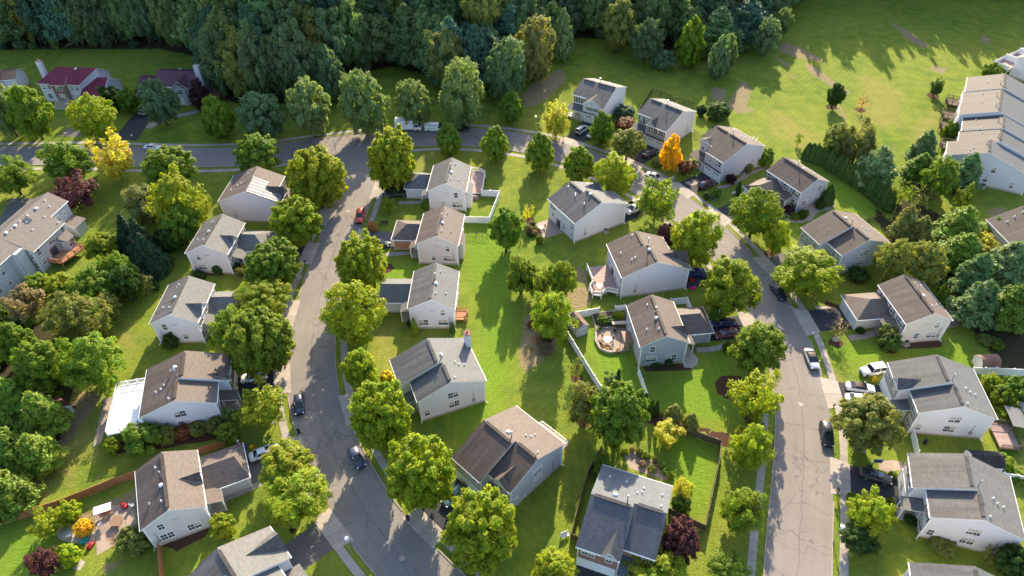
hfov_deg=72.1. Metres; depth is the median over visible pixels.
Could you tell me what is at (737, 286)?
tree
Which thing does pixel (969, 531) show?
window
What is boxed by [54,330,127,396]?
tree
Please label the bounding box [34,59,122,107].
house
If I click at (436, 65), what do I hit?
tree
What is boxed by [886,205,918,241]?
pine tree
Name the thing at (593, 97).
house
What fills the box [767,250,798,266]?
driveway
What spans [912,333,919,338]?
window
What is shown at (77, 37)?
wood tree
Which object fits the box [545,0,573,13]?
wood tree
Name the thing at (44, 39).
undergrowth bush
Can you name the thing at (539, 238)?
shrub
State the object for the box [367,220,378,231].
shrub
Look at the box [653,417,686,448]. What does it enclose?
tree
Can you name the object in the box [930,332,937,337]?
window
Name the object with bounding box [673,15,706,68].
tree
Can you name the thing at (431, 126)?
cargo van
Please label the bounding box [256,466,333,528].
tree
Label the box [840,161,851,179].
hedge evergreen
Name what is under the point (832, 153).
hedge evergreen
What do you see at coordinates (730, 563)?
tree
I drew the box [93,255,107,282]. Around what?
tree
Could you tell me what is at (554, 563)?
tree
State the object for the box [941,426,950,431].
window
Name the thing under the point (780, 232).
tree
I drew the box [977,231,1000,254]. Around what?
tree
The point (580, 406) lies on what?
tree
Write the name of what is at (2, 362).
undergrowth bush
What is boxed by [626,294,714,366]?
house
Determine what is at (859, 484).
driveway
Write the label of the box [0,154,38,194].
tree
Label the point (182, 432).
clipped shrub
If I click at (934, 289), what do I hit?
arborvitae
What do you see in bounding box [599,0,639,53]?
tree
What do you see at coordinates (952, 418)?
window
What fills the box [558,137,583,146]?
driveway apron
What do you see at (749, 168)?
shrub
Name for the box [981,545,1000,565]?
tree
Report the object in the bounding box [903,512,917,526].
shrub
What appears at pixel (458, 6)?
wood tree
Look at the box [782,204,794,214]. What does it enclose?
shrub
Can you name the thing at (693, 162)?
shrub
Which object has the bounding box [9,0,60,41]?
wood tree
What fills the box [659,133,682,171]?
tree
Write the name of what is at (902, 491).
garage door
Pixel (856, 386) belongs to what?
parked coupe
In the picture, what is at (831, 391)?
driveway apron
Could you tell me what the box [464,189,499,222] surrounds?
fence
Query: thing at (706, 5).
wood tree
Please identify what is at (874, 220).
picket fence
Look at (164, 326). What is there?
window
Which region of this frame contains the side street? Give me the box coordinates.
[275,150,463,575]
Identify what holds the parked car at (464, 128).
on the road
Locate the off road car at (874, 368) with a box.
[859,361,886,377]
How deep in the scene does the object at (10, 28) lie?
224.09 m
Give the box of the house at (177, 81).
[136,64,221,105]
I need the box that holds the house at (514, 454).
[451,405,568,506]
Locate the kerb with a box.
[1,128,833,575]
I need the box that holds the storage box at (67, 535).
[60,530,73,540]
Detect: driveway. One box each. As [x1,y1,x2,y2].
[0,197,36,225]
[61,119,82,135]
[115,111,149,139]
[238,370,273,398]
[247,447,283,483]
[277,244,305,260]
[285,524,332,569]
[363,291,379,310]
[370,231,393,248]
[422,479,477,530]
[567,121,591,141]
[575,565,607,575]
[624,211,646,221]
[630,145,659,163]
[679,173,717,192]
[686,268,707,287]
[709,316,743,340]
[717,199,746,219]
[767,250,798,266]
[808,308,851,330]
[838,382,881,397]
[850,465,899,504]
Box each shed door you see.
[579,327,586,336]
[973,358,980,366]
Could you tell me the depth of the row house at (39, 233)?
147.67 m
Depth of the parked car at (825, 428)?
114.29 m
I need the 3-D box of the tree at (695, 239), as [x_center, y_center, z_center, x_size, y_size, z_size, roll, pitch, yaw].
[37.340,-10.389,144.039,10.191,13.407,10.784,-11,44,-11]
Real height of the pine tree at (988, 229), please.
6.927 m
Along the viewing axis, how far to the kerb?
121.49 m
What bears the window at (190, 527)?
in the house at (182, 494)
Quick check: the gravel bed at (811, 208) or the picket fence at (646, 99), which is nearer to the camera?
the gravel bed at (811, 208)
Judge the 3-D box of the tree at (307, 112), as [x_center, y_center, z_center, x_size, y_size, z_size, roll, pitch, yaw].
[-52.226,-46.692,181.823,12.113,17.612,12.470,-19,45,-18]
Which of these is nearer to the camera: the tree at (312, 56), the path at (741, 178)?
the path at (741, 178)
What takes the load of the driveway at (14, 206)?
on the ground
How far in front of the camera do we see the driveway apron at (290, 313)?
138.47 m
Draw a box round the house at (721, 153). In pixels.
[689,125,764,183]
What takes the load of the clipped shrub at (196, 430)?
on the ground
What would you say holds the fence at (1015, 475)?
on the ground
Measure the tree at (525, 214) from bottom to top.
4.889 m
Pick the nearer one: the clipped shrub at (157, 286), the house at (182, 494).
the house at (182, 494)
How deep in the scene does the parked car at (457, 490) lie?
106.93 m
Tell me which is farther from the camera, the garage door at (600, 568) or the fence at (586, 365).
the fence at (586, 365)
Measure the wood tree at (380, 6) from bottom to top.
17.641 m
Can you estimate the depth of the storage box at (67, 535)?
103.32 m
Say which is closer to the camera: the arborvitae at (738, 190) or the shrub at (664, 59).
the arborvitae at (738, 190)
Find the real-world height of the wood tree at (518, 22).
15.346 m
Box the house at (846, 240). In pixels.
[797,210,890,273]
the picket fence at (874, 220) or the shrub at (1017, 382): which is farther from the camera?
the picket fence at (874, 220)
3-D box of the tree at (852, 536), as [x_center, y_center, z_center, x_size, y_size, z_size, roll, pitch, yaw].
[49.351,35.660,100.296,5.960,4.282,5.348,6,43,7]
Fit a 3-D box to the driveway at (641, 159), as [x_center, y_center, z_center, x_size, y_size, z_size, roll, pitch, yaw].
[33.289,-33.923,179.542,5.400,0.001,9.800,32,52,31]
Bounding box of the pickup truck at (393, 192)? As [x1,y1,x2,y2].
[384,188,406,198]
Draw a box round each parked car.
[138,107,146,115]
[143,143,160,150]
[240,371,268,384]
[248,444,278,461]
[292,393,305,415]
[347,445,365,469]
[371,237,390,247]
[441,482,466,507]
[454,125,469,131]
[626,198,638,207]
[641,149,658,158]
[645,171,663,181]
[688,268,707,277]
[710,318,736,328]
[713,327,738,340]
[769,282,787,300]
[818,420,835,447]
[844,393,864,401]
[858,466,892,485]
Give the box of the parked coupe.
[844,381,875,394]
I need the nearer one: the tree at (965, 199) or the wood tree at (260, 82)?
the tree at (965, 199)
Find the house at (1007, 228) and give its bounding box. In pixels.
[985,206,1023,248]
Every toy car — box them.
[79,536,88,544]
[86,541,94,549]
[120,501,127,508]
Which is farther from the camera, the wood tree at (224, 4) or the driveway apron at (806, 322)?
the wood tree at (224, 4)
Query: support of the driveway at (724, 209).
on the ground
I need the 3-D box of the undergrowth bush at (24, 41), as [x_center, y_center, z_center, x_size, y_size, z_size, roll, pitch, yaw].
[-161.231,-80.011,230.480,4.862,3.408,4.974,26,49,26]
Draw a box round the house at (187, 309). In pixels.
[149,276,251,344]
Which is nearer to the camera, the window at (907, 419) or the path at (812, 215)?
the window at (907, 419)
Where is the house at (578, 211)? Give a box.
[547,181,627,243]
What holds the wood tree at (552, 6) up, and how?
on the ground
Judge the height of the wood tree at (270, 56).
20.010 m
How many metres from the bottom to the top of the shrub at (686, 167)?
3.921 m
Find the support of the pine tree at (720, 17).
on the ground
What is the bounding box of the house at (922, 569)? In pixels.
[903,562,993,575]
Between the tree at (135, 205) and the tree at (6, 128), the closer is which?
the tree at (135, 205)
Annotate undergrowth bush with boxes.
[0,41,6,49]
[0,304,8,317]
[0,359,6,364]
[2,315,20,326]
[11,38,27,47]
[12,38,24,48]
[24,318,35,327]
[28,41,38,49]
[36,34,47,43]
[48,39,58,49]
[49,389,63,397]
[115,36,129,41]
[128,39,139,48]
[264,85,280,96]
[354,60,372,71]
[395,59,408,67]
[594,27,606,37]
[907,238,917,246]
[947,285,956,296]
[950,293,961,301]
[975,332,996,346]
[990,338,1004,350]
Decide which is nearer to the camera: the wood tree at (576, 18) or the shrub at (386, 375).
the shrub at (386, 375)
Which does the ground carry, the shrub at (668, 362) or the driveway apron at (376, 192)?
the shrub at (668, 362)
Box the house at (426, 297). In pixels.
[379,262,467,328]
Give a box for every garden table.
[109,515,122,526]
[604,336,611,342]
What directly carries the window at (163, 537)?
in the house at (182, 494)
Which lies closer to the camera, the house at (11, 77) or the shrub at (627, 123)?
the shrub at (627, 123)
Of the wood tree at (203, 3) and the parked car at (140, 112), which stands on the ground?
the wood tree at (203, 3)
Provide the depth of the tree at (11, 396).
115.68 m
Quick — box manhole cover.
[399,555,404,560]
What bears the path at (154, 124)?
on the ground
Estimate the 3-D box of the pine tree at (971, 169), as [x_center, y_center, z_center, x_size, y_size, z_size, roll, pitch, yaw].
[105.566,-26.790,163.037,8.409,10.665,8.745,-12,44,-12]
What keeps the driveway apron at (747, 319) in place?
on the road
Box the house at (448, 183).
[404,157,485,211]
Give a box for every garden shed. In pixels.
[50,397,74,412]
[567,312,588,337]
[964,449,1004,470]
[971,354,1001,367]
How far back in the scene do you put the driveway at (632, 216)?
160.40 m
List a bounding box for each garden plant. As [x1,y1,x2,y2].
[621,447,628,454]
[629,446,635,452]
[635,447,643,455]
[638,460,646,466]
[640,450,648,458]
[647,463,656,473]
[657,461,665,468]
[662,467,669,474]
[666,471,674,479]
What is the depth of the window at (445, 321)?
133.41 m
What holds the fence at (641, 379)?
on the ground
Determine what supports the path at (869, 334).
on the ground
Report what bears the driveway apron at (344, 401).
on the sidewalk
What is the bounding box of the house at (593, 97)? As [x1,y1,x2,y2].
[567,78,626,123]
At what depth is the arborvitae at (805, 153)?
175.55 m
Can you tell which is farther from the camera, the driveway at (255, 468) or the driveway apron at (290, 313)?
the driveway apron at (290, 313)
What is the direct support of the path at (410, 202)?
on the ground
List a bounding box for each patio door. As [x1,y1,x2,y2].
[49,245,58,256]
[556,218,560,227]
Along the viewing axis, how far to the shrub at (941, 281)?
139.00 m
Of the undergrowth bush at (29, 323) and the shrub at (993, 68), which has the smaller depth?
the undergrowth bush at (29, 323)
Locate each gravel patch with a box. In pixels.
[57,524,95,543]
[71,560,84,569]
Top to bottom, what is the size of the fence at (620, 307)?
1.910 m
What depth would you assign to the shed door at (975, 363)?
125.97 m
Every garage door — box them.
[234,370,237,387]
[456,470,467,486]
[468,481,478,492]
[577,557,596,570]
[584,114,592,123]
[595,564,615,575]
[646,136,654,147]
[654,140,663,149]
[703,165,711,177]
[711,170,719,182]
[798,240,806,249]
[839,299,848,317]
[846,310,855,328]
[879,376,887,394]
[885,389,891,407]
[897,468,904,488]
[899,483,905,505]
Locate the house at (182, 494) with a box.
[135,440,251,550]
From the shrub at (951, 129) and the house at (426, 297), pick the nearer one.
the house at (426, 297)
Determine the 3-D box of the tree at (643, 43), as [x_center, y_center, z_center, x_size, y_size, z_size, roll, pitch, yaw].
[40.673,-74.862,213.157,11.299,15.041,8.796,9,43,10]
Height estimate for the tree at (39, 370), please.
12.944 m
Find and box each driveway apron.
[274,363,290,392]
[281,299,300,326]
[287,434,308,463]
[299,242,319,264]
[314,508,353,549]
[319,208,332,225]
[338,394,354,425]
[357,228,370,239]
[369,181,384,198]
[402,509,442,548]
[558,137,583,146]
[619,156,643,169]
[669,182,694,198]
[705,208,731,225]
[738,312,755,326]
[752,256,775,277]
[792,308,819,335]
[820,377,842,408]
[830,456,850,494]
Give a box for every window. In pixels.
[0,267,5,275]
[6,277,12,285]
[41,257,47,264]
[155,523,165,530]
[159,533,168,540]
[160,324,168,329]
[166,530,175,538]
[172,411,180,417]
[179,410,187,416]
[182,333,189,338]
[186,523,195,530]
[193,521,202,528]
[195,254,201,259]
[418,319,423,324]
[423,319,428,324]
[424,409,430,416]
[438,319,442,324]
[440,309,445,315]
[443,319,447,324]
[445,246,449,251]
[447,392,452,399]
[448,401,453,408]
[453,390,458,397]
[454,399,459,406]
[513,495,517,504]
[646,356,651,362]
[649,346,655,352]
[651,356,656,361]
[671,354,676,360]
[905,413,910,422]
[907,418,912,428]
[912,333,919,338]
[913,424,922,429]
[918,515,922,526]
[918,521,923,532]
[925,529,935,535]
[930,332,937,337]
[933,322,941,327]
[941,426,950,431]
[947,416,956,422]
[947,426,956,432]
[953,417,963,422]
[957,536,969,543]
[964,528,975,534]
[965,538,976,545]
[972,529,983,536]
[981,176,988,182]
[990,167,997,173]
[1008,182,1015,188]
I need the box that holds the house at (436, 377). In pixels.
[389,329,487,423]
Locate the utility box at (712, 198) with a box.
[708,195,715,200]
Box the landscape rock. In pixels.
[832,337,839,341]
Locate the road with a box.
[0,129,832,575]
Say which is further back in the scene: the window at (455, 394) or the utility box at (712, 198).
the utility box at (712, 198)
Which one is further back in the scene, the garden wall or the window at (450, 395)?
the garden wall
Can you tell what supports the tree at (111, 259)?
on the ground
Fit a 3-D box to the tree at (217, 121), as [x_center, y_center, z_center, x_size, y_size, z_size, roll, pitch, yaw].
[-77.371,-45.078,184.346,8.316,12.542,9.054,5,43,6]
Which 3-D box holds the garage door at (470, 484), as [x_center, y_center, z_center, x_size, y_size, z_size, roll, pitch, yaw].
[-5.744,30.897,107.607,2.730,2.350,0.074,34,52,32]
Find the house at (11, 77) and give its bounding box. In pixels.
[0,68,29,94]
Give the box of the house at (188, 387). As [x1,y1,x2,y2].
[104,351,241,437]
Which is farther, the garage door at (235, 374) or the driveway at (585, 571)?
the garage door at (235, 374)
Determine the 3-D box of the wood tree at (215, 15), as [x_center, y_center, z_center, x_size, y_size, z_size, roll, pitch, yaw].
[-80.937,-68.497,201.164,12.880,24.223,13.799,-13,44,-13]
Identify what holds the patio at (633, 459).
on the ground
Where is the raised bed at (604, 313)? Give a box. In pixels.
[592,310,626,328]
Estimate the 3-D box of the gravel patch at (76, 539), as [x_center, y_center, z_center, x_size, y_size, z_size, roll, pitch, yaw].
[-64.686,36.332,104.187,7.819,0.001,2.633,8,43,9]
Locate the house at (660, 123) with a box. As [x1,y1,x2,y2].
[630,98,696,149]
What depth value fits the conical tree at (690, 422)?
114.76 m
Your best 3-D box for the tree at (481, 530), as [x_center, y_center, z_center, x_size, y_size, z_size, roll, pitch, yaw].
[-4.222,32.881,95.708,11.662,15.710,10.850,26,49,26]
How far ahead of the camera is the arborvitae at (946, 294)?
137.46 m
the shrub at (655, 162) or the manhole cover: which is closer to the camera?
the manhole cover
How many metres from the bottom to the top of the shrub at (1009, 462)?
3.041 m
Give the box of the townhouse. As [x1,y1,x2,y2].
[993,48,1023,81]
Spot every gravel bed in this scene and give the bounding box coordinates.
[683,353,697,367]
[782,204,824,219]
[815,306,830,308]
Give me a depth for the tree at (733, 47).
207.02 m
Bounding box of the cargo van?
[424,122,441,131]
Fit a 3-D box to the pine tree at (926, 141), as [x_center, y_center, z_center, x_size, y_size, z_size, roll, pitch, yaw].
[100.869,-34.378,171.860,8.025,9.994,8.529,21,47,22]
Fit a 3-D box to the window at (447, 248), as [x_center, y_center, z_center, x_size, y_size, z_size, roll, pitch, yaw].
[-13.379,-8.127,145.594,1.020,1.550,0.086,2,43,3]
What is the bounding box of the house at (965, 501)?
[895,453,1023,554]
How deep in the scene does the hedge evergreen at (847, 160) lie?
168.68 m
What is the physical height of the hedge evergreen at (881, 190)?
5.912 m
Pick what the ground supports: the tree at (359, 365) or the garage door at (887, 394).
the tree at (359, 365)
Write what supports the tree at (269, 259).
on the ground
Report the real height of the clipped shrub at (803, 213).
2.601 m
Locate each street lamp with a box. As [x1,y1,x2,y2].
[344,536,351,552]
[833,524,844,542]
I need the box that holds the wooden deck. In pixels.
[990,419,1023,451]
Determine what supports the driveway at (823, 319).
on the ground
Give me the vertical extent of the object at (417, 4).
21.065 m
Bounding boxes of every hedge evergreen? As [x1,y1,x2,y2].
[806,144,816,162]
[811,143,820,162]
[813,146,822,164]
[816,146,825,165]
[819,147,829,167]
[822,149,832,168]
[824,149,835,170]
[828,152,837,172]
[831,154,840,173]
[833,154,843,174]
[834,156,846,176]
[838,156,849,178]
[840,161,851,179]
[843,161,853,181]
[843,162,856,183]
[849,165,860,185]
[850,165,863,187]
[853,168,864,188]
[856,170,866,190]
[858,172,869,191]
[861,173,872,194]
[863,174,875,196]
[865,176,878,198]
[870,182,882,202]
[873,184,885,204]
[877,186,888,205]
[878,186,891,208]
[881,191,892,209]
[882,190,896,212]
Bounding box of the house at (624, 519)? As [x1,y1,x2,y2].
[575,464,672,575]
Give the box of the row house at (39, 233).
[0,192,88,297]
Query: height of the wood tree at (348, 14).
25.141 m
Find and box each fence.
[0,470,135,524]
[157,542,163,575]
[196,441,226,454]
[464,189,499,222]
[568,331,603,396]
[569,307,599,316]
[570,445,601,541]
[614,304,625,311]
[637,89,693,113]
[637,366,647,394]
[668,508,706,531]
[670,296,691,307]
[674,424,720,445]
[704,440,721,529]
[863,214,885,222]
[910,429,920,452]
[973,366,1023,375]
[1004,471,1023,479]
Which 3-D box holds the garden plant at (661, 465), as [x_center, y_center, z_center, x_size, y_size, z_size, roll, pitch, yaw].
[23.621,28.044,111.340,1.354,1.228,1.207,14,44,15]
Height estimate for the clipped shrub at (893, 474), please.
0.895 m
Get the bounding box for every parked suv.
[355,207,364,222]
[625,202,640,214]
[697,179,715,189]
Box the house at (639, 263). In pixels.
[586,231,691,299]
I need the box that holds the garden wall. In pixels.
[595,325,630,353]
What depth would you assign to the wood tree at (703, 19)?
219.09 m
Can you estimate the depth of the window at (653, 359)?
126.14 m
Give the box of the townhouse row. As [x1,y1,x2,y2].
[937,74,1023,195]
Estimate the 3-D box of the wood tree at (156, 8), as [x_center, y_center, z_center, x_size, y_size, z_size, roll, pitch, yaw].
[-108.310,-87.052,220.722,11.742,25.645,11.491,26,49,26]
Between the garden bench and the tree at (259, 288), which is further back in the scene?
the tree at (259, 288)
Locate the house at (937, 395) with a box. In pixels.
[879,354,998,441]
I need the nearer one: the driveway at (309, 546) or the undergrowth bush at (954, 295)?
the driveway at (309, 546)
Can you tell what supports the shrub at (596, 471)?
on the ground
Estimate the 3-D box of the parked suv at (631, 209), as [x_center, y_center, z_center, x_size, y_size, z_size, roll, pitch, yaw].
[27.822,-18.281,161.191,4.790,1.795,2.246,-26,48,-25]
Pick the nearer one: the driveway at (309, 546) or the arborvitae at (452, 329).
the driveway at (309, 546)
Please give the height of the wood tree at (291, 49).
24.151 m
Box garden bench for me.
[560,530,568,539]
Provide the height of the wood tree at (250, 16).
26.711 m
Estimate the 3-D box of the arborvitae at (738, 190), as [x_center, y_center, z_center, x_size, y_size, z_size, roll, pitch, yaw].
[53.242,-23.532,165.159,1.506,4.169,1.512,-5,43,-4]
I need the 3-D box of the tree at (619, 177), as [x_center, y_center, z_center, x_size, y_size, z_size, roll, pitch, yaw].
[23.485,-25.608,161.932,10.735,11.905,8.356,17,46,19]
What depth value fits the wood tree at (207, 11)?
201.43 m
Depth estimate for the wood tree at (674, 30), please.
218.22 m
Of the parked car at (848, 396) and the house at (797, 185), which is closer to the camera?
the parked car at (848, 396)
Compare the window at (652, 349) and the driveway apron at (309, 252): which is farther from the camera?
the driveway apron at (309, 252)
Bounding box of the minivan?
[574,125,588,134]
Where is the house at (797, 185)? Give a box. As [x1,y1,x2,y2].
[742,157,829,211]
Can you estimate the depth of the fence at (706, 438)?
114.71 m
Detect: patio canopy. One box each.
[1000,405,1023,437]
[1016,402,1023,428]
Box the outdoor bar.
[612,321,625,327]
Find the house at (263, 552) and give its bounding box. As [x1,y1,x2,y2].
[189,526,307,575]
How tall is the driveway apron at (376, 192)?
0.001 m
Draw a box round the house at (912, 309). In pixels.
[839,274,953,342]
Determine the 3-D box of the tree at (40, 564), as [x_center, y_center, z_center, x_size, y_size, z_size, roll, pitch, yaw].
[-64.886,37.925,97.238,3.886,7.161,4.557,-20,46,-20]
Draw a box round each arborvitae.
[410,317,418,335]
[449,322,455,333]
[647,399,654,416]
[653,400,659,415]
[735,181,740,194]
[800,142,811,160]
[818,184,835,206]
[930,283,938,294]
[934,284,944,299]
[938,288,950,303]
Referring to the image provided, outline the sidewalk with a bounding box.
[0,124,848,575]
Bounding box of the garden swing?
[93,502,115,521]
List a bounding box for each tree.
[0,83,20,136]
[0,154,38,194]
[0,281,46,322]
[0,321,36,365]
[0,375,43,429]
[0,426,27,474]
[0,468,45,525]
[3,0,42,44]
[3,83,54,139]
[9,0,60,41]
[9,337,66,394]
[11,432,70,480]
[19,390,74,438]
[22,546,62,575]
[25,505,62,538]
[34,141,94,186]
[34,340,69,384]
[36,290,112,344]
[49,167,100,209]
[52,0,83,45]
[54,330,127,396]
[65,0,115,47]
[65,92,117,138]
[65,261,119,299]
[70,0,117,48]
[77,294,114,332]
[83,126,134,179]
[83,232,117,260]
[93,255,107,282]
[94,292,120,320]
[99,0,138,39]
[101,250,139,279]
[105,264,143,302]
[113,0,156,42]
[114,213,130,256]
[119,183,165,226]
[120,421,163,457]
[124,216,163,262]
[126,0,162,43]
[132,232,174,282]
[134,273,154,295]
[136,78,180,125]
[139,144,198,185]
[143,164,212,229]
[145,0,180,48]
[158,203,199,244]
[161,0,185,47]
[187,0,200,47]
[188,12,210,65]
[189,77,211,109]
[194,0,211,10]
[195,29,236,96]
[196,2,217,33]
[200,94,236,137]
[202,5,238,61]
[206,303,244,352]
[213,421,240,444]
[214,0,244,22]
[214,23,257,97]
[222,304,296,377]
[230,0,269,73]
[230,374,286,426]
[232,132,282,171]
[232,277,292,314]
[235,90,287,138]
[236,17,276,93]
[243,235,302,287]
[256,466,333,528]
[257,437,316,487]
[258,0,305,44]
[264,35,297,98]
[266,16,316,90]
[267,0,304,23]
[268,194,322,246]
[284,75,331,137]
[285,145,348,207]
[288,4,331,49]
[289,0,318,7]
[299,39,322,82]
[303,5,355,64]
[309,0,338,16]
[315,44,345,103]
[318,279,387,346]
[326,0,368,69]
[333,228,387,289]
[337,68,391,136]
[338,347,378,389]
[347,378,413,451]
[364,13,394,65]
[365,0,395,33]
[366,123,416,190]
[376,0,403,23]
[380,196,396,212]
[383,432,454,512]
[393,78,434,124]
[423,26,463,89]
[436,122,462,156]
[438,56,485,128]
[440,483,517,575]
[449,0,469,21]
[459,0,501,25]
[478,125,510,161]
[481,34,526,100]
[487,205,524,252]
[488,0,512,22]
[496,89,523,123]
[501,11,527,38]
[505,253,537,293]
[513,13,556,82]
[514,0,546,32]
[522,204,533,222]
[524,130,554,171]
[525,263,550,297]
[529,291,579,346]
[531,545,580,575]
[533,0,562,41]
[542,98,568,139]
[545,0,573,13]
[547,260,577,296]
[550,0,583,37]
[551,7,574,62]
[563,145,594,181]
[568,356,583,377]
[568,380,599,425]
[577,0,614,29]
[587,379,650,451]
[589,110,614,144]
[593,0,614,26]
[593,151,637,197]
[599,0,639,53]
[603,370,621,387]
[609,127,646,160]
[622,550,687,575]
[628,17,664,64]
[630,0,658,36]
[634,175,680,223]
[635,0,676,40]
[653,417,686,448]
[657,223,674,246]
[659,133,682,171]
[660,514,700,565]
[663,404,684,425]
[666,0,703,45]
[670,208,723,265]
[672,476,694,499]
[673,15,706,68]
[678,0,707,16]
[678,10,707,33]
[681,413,699,431]
[698,0,717,20]
[699,254,762,316]
[700,6,749,58]
[705,0,739,11]
[706,8,735,39]
[706,34,731,79]
[706,549,753,575]
[717,486,767,533]
[724,368,784,425]
[725,33,737,71]
[726,319,788,375]
[728,186,784,238]
[728,422,775,470]
[730,7,756,44]
[741,0,775,17]
[751,14,781,56]
[762,217,791,256]
[767,0,793,16]
[770,244,844,297]
[772,7,794,35]
[780,0,798,14]
[795,133,803,145]
[822,122,855,156]
[826,82,846,108]
[829,392,907,456]
[838,517,881,556]
[839,115,878,162]
[845,485,898,536]
[855,143,899,187]
[871,238,918,282]
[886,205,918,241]
[893,179,915,204]
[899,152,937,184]
[904,129,938,162]
[904,240,950,288]
[908,214,933,243]
[919,155,960,199]
[930,76,944,96]
[930,204,986,242]
[937,232,985,274]
[945,279,1003,330]
[946,152,983,193]
[948,251,995,295]
[952,181,977,208]
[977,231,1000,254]
[979,216,1001,233]
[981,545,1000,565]
[990,240,1023,291]
[990,284,1023,335]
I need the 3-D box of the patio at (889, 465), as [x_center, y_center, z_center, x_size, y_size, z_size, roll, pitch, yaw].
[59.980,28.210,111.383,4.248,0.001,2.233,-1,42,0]
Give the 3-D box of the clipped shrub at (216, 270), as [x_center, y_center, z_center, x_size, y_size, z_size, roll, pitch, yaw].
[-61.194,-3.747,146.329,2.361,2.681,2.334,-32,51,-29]
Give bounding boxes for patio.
[92,397,111,447]
[95,501,135,554]
[533,219,562,237]
[597,327,633,349]
[624,452,668,480]
[878,460,901,471]
[946,307,961,327]
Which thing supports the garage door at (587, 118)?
in the house at (593, 97)
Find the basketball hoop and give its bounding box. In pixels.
[867,459,883,467]
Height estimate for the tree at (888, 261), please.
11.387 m
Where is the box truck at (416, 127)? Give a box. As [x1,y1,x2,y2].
[394,117,421,131]
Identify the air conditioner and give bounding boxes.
[902,340,910,347]
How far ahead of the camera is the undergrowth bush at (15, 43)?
228.81 m
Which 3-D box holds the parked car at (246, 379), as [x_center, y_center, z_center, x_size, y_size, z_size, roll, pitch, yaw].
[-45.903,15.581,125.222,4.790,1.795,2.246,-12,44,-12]
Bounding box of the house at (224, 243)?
[184,214,276,274]
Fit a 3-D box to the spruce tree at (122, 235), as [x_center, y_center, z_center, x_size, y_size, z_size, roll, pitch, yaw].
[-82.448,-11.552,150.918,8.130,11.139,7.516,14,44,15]
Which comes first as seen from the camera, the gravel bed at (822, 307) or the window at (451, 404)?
the window at (451, 404)
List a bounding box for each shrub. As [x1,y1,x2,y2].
[23,271,47,294]
[42,271,75,299]
[54,499,81,527]
[54,543,82,569]
[72,518,94,537]
[96,86,119,109]
[103,437,121,454]
[106,532,116,548]
[114,85,141,113]
[115,524,150,557]
[151,227,183,252]
[151,282,159,290]
[159,423,176,445]
[161,332,179,349]
[174,423,190,440]
[189,420,206,437]
[192,269,200,277]
[198,271,206,279]
[204,416,222,435]
[208,512,236,540]
[211,265,222,275]
[217,407,234,422]
[233,262,240,269]
[234,267,244,277]
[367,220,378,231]
[379,369,394,385]
[421,199,429,209]
[525,225,532,233]
[535,233,543,243]
[592,465,601,479]
[593,453,607,466]
[596,314,607,324]
[607,316,617,325]
[612,310,625,320]
[614,103,635,117]
[615,116,635,129]
[650,47,676,71]
[651,157,661,166]
[651,362,661,368]
[664,359,673,366]
[670,492,691,513]
[677,160,695,173]
[691,158,697,166]
[696,104,707,117]
[702,191,710,198]
[706,101,730,122]
[708,306,725,321]
[711,187,721,198]
[722,341,732,351]
[726,173,736,184]
[734,424,746,435]
[744,164,753,173]
[757,147,774,167]
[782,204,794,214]
[790,212,799,219]
[798,209,806,219]
[815,200,825,209]
[829,318,850,339]
[846,491,856,501]
[848,266,871,283]
[856,95,868,110]
[856,327,865,334]
[876,331,902,353]
[877,323,898,337]
[886,497,895,505]
[888,471,897,478]
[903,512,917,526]
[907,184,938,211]
[926,536,956,558]
[929,277,948,289]
[942,119,958,137]
[980,62,1003,75]
[980,371,1002,393]
[990,384,1017,405]
[993,403,1011,423]
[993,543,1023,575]
[1000,452,1014,472]
[1003,375,1023,403]
[1007,467,1023,485]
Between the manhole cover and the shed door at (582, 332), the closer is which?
the manhole cover
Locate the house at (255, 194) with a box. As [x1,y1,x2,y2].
[217,166,289,221]
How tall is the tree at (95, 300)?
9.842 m
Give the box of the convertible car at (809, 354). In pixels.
[803,348,819,369]
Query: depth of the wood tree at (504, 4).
210.05 m
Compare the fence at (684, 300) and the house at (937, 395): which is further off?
the fence at (684, 300)
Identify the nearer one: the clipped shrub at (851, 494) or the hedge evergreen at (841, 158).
the clipped shrub at (851, 494)
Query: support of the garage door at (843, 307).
in the house at (912, 309)
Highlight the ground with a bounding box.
[0,0,1023,575]
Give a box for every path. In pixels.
[146,108,200,128]
[225,482,261,501]
[386,251,409,255]
[399,201,421,203]
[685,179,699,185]
[696,340,726,351]
[716,164,770,188]
[786,203,835,222]
[847,330,877,340]
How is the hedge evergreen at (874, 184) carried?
on the ground
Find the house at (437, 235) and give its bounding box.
[391,205,465,264]
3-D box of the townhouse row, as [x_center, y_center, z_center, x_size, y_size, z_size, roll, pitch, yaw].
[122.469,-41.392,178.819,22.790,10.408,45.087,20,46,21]

